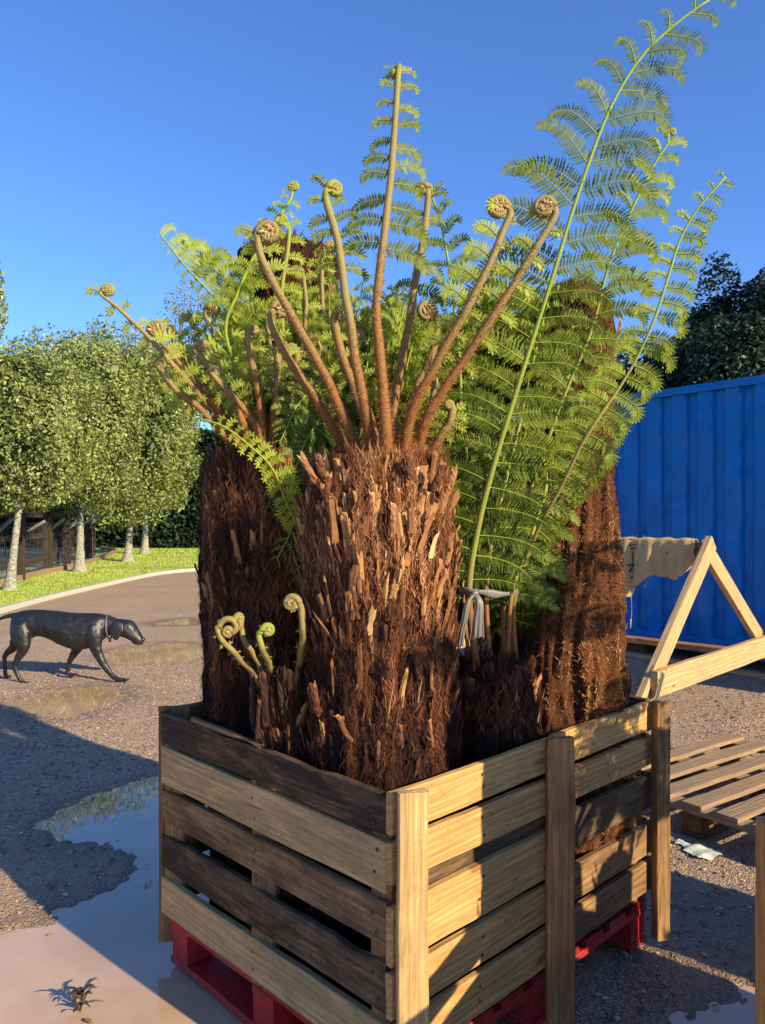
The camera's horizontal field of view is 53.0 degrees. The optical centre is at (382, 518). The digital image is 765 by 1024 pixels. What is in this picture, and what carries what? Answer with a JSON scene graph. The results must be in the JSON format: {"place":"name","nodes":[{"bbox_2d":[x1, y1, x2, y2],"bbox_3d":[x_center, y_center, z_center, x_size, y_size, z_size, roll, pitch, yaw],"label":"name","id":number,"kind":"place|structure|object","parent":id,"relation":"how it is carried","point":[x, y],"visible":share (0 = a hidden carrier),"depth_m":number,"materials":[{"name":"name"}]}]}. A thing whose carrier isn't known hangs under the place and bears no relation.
{"place":"outdoors","nodes":[
{"label":"outdoors","id":0,"kind":"place"},
{"bbox_2d":[0,548,108,577],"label":"road","id":1,"kind":"structure","parent":0,"point":[6,554],"depth_m":27.95,"materials":[{"name":"grey asphalt"}]},
{"bbox_2d":[0,547,199,605],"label":"lawn","id":2,"kind":"structure","parent":0,"point":[161,554],"depth_m":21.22,"materials":[{"name":"green plant"}]},
{"bbox_2d":[0,262,8,337],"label":"leafy tree","id":3,"kind":"object","parent":2,"relation":"on","point":[2,304],"visible":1,"depth_m":12.64,"materials":[{"name":"green plant"}]},
{"bbox_2d":[0,508,98,582],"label":"timber fence","id":4,"kind":"object","parent":2,"relation":"on","point":[47,534],"visible":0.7,"depth_m":19.11,"materials":[{"name":"wood"}]},
{"bbox_2d":[0,335,115,590],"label":"lawn tree","id":5,"kind":"object","parent":2,"relation":"on","point":[20,482],"visible":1,"depth_m":14.46,"materials":[{"name":"green plant"}]},
{"bbox_2d":[0,322,155,572],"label":"lawn tree","id":6,"kind":"object","parent":2,"relation":"on","point":[120,423],"visible":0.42,"depth_m":18.46,"materials":[{"name":"green plant"}]},
{"bbox_2d":[59,312,193,561],"bbox_3d":[-7.667,-2.341,22.825,3.924,7.556,3.528,0,0,0],"label":"lawn tree","id":7,"kind":"object","parent":2,"relation":"on","point":[159,447],"visible":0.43,"depth_m":22.44,"materials":[{"name":"green plant"}]},
{"bbox_2d":[118,340,204,553],"bbox_3d":[-8.183,-2.518,27.825,3.543,7.893,3.838,0,0,0],"label":"lawn tree","id":8,"kind":"object","parent":2,"relation":"on","point":[187,472],"visible":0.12,"depth_m":27.53,"materials":[{"name":"green plant"}]},
{"bbox_2d":[156,278,222,411],"bbox_3d":[-9.990,-5.503,40.005,4.337,13.846,3.210,0,0,0],"label":"airy tree","id":9,"kind":"object","parent":2,"relation":"on","point":[175,312],"visible":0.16,"depth_m":39.69,"materials":[{"name":"green plant"}]},
{"bbox_2d":[0,420,538,548],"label":"hedge","id":10,"kind":"object","parent":2,"relation":"on","point":[177,530],"visible":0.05,"depth_m":35.21,"materials":[{"name":"green plant"}]},
{"bbox_2d":[0,571,764,1023],"bbox_3d":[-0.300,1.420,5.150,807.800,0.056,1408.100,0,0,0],"label":"ground","id":11,"kind":"structure","parent":0,"point":[146,605],"depth_m":3.89,"materials":[{"name":"grey gravel"}]},
{"bbox_2d":[0,546,115,584],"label":"timber edging","id":12,"kind":"object","parent":11,"relation":"on","point":[36,573],"visible":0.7,"depth_m":19.66,"materials":[{"name":"brown wood"}]},
{"bbox_2d":[0,686,127,718],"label":"puddle","id":13,"kind":"object","parent":11,"relation":"on","point":[73,703],"visible":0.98,"depth_m":5.89,"materials":[{"name":"liquid"}]},
{"bbox_2d":[0,610,144,682],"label":"dog","id":14,"kind":"object","parent":11,"relation":"on","point":[76,633],"visible":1,"depth_m":6.56},
{"bbox_2d":[0,568,197,613],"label":"kerb","id":15,"kind":"structure","parent":11,"relation":"on","point":[17,605],"depth_m":14.49,"materials":[{"name":"concrete"}]},
{"bbox_2d":[0,776,304,1023],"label":"puddle","id":16,"kind":"object","parent":11,"relation":"on","point":[109,939],"visible":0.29,"depth_m":2.50,"materials":[{"name":"liquid"}]},
{"bbox_2d":[60,976,103,1012],"bbox_3d":[-0.866,1.379,2.205,0.115,0.088,0.097,0,0,-42],"label":"puddle weed","id":17,"kind":"object","parent":16,"relation":"on","point":[81,995],"visible":1,"depth_m":2.21,"materials":[{"name":"plant"}]},
{"bbox_2d":[104,643,203,664],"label":"puddle","id":18,"kind":"object","parent":11,"relation":"on","point":[157,653],"visible":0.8,"depth_m":7.97,"materials":[{"name":"liquid"}]},
{"bbox_2d":[155,619,196,624],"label":"puddle","id":19,"kind":"object","parent":11,"relation":"on","point":[181,622],"visible":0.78,"depth_m":10.42,"materials":[{"name":"liquid"}]},
{"bbox_2d":[2,646,759,1023],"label":"fallen leaves","id":20,"kind":"object","parent":11,"relation":"on","point":[148,886],"visible":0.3,"depth_m":2.60,"materials":[{"name":"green plant"}]},
{"bbox_2d":[170,896,646,1023],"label":"red pallet","id":21,"kind":"object","parent":11,"relation":"on","point":[225,985],"visible":0.13,"depth_m":2.25,"materials":[{"name":"paint"}]},
{"bbox_2d":[85,181,348,930],"bbox_3d":[-0.459,0.127,2.451,0.724,2.337,0.656,0,0,15],"label":"tree fern","id":22,"kind":"object","parent":21,"relation":"on","point":[249,509],"visible":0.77,"depth_m":2.31,"materials":[{"name":"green plant"}]},
{"bbox_2d":[213,593,309,996],"bbox_3d":[-0.282,0.740,2.098,0.246,1.098,0.291,0,0,17],"label":"tree fern","id":23,"kind":"object","parent":21,"relation":"on","point":[280,709],"visible":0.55,"depth_m":2.04,"materials":[{"name":"brown plant"}]},
{"bbox_2d":[217,225,462,453],"bbox_3d":[-0.190,0.110,2.728,0.899,2.364,0.644,0,0,28],"label":"tree fern","id":24,"kind":"object","parent":21,"relation":"on","point":[321,293],"visible":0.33,"depth_m":2.56,"materials":[{"name":"green plant"}]},
{"bbox_2d":[233,63,563,1009],"bbox_3d":[0.034,0.047,2.101,0.834,2.492,0.498,0,0,0],"label":"tree fern","id":25,"kind":"object","parent":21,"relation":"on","point":[375,591],"visible":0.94,"depth_m":1.95,"materials":[{"name":"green plant"}]},
{"bbox_2d":[158,695,670,1023],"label":"wooden crate","id":26,"kind":"object","parent":21,"relation":"on","point":[432,883],"visible":0.83,"depth_m":2.01,"materials":[{"name":"brown wood"}]},
{"bbox_2d":[369,260,633,931],"bbox_3d":[0.393,0.180,2.626,0.893,2.175,0.557,0,0,23],"label":"tree fern","id":27,"kind":"object","parent":21,"relation":"on","point":[575,648],"visible":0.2,"depth_m":2.38,"materials":[{"name":"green plant"}]},
{"bbox_2d":[424,0,736,966],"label":"tree fern","id":28,"kind":"object","parent":21,"relation":"on","point":[506,518],"visible":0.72,"depth_m":2.08,"materials":[{"name":"green plant"}]},
{"bbox_2d":[456,587,519,648],"bbox_3d":[0.297,0.275,2.198,0.168,0.170,0.260,0,0,29],"label":"ribbon","id":29,"kind":"object","parent":28,"relation":"attached to","point":[477,628],"visible":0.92,"depth_m":2.10,"materials":[{"name":"white fabric"}]},
{"bbox_2d":[457,536,764,699],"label":"sacking rack","id":30,"kind":"object","parent":11,"relation":"on","point":[661,677],"visible":0.39,"depth_m":5.19,"materials":[{"name":"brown wood"}]},
{"bbox_2d":[620,536,698,627],"bbox_3d":[1.797,0.470,5.834,1.189,0.698,0.166,0,0,45],"label":"hessian sack","id":31,"kind":"object","parent":30,"relation":"hanging from","point":[649,557],"visible":0.5,"depth_m":5.60,"materials":[{"name":"beige fabric"}]},
{"bbox_2d":[615,331,656,395],"bbox_3d":[4.851,-1.041,14.561,2.652,4.983,2.076,0,0,0],"label":"evergreen tree","id":32,"kind":"object","parent":11,"relation":"on","point":[626,387],"visible":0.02,"depth_m":14.10,"materials":[{"name":"green plant"}]},
{"bbox_2d":[631,335,713,393],"bbox_3d":[5.125,-0.836,13.181,2.011,4.572,1.733,0,0,0],"label":"evergreen tree","id":33,"kind":"object","parent":11,"relation":"on","point":[673,378],"visible":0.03,"depth_m":12.87,"materials":[{"name":"green plant"}]},
{"bbox_2d":[614,374,764,660],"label":"shipping container","id":34,"kind":"object","parent":11,"relation":"on","point":[691,461],"visible":0.71,"depth_m":7.43,"materials":[{"name":"blue metal"}]},
{"bbox_2d":[625,651,764,678],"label":"timber batten","id":35,"kind":"object","parent":11,"relation":"on","point":[734,671],"visible":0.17,"depth_m":6.94,"materials":[{"name":"brown wood"}]},
{"bbox_2d":[675,839,721,859],"bbox_3d":[1.325,1.388,3.233,0.144,0.015,0.193,0,0,-31],"label":"plastic scrap","id":36,"kind":"object","parent":11,"relation":"on","point":[701,850],"visible":1,"depth_m":3.21,"materials":[{"name":"white plastic"}]},
{"bbox_2d":[641,733,764,839],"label":"wooden pallet","id":37,"kind":"object","parent":11,"relation":"on","point":[703,818],"visible":0.75,"depth_m":3.65,"materials":[{"name":"brown wood"}]},
{"bbox_2d":[669,251,751,383],"bbox_3d":[5.870,-1.641,13.583,1.712,6.183,1.345,0,0,0],"label":"evergreen tree","id":38,"kind":"object","parent":11,"relation":"on","point":[723,303],"visible":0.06,"depth_m":13.46,"materials":[{"name":"green plant"}]},
{"bbox_2d":[669,986,754,1023],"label":"puddle","id":39,"kind":"object","parent":11,"relation":"on","point":[737,1012],"visible":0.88,"depth_m":2.19,"materials":[{"name":"liquid"}]},
{"bbox_2d":[681,311,764,385],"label":"evergreen tree","id":40,"kind":"object","parent":11,"relation":"on","point":[742,355],"visible":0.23,"depth_m":11.95,"materials":[{"name":"green plant"}]},
{"bbox_2d":[733,267,764,329],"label":"evergreen tree","id":41,"kind":"object","parent":11,"relation":"on","point":[755,304],"visible":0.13,"depth_m":12.89,"materials":[{"name":"green plant"}]},
{"bbox_2d":[755,816,764,1023],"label":"wooden post","id":42,"kind":"object","parent":11,"relation":"on","point":[760,932],"visible":1,"depth_m":1.53,"materials":[{"name":"brown wood"}]},
{"bbox_2d":[0,0,764,429],"label":"sky","id":43,"kind":"structure","parent":0,"point":[121,121],"materials":[{"name":"blue"}]}
]}

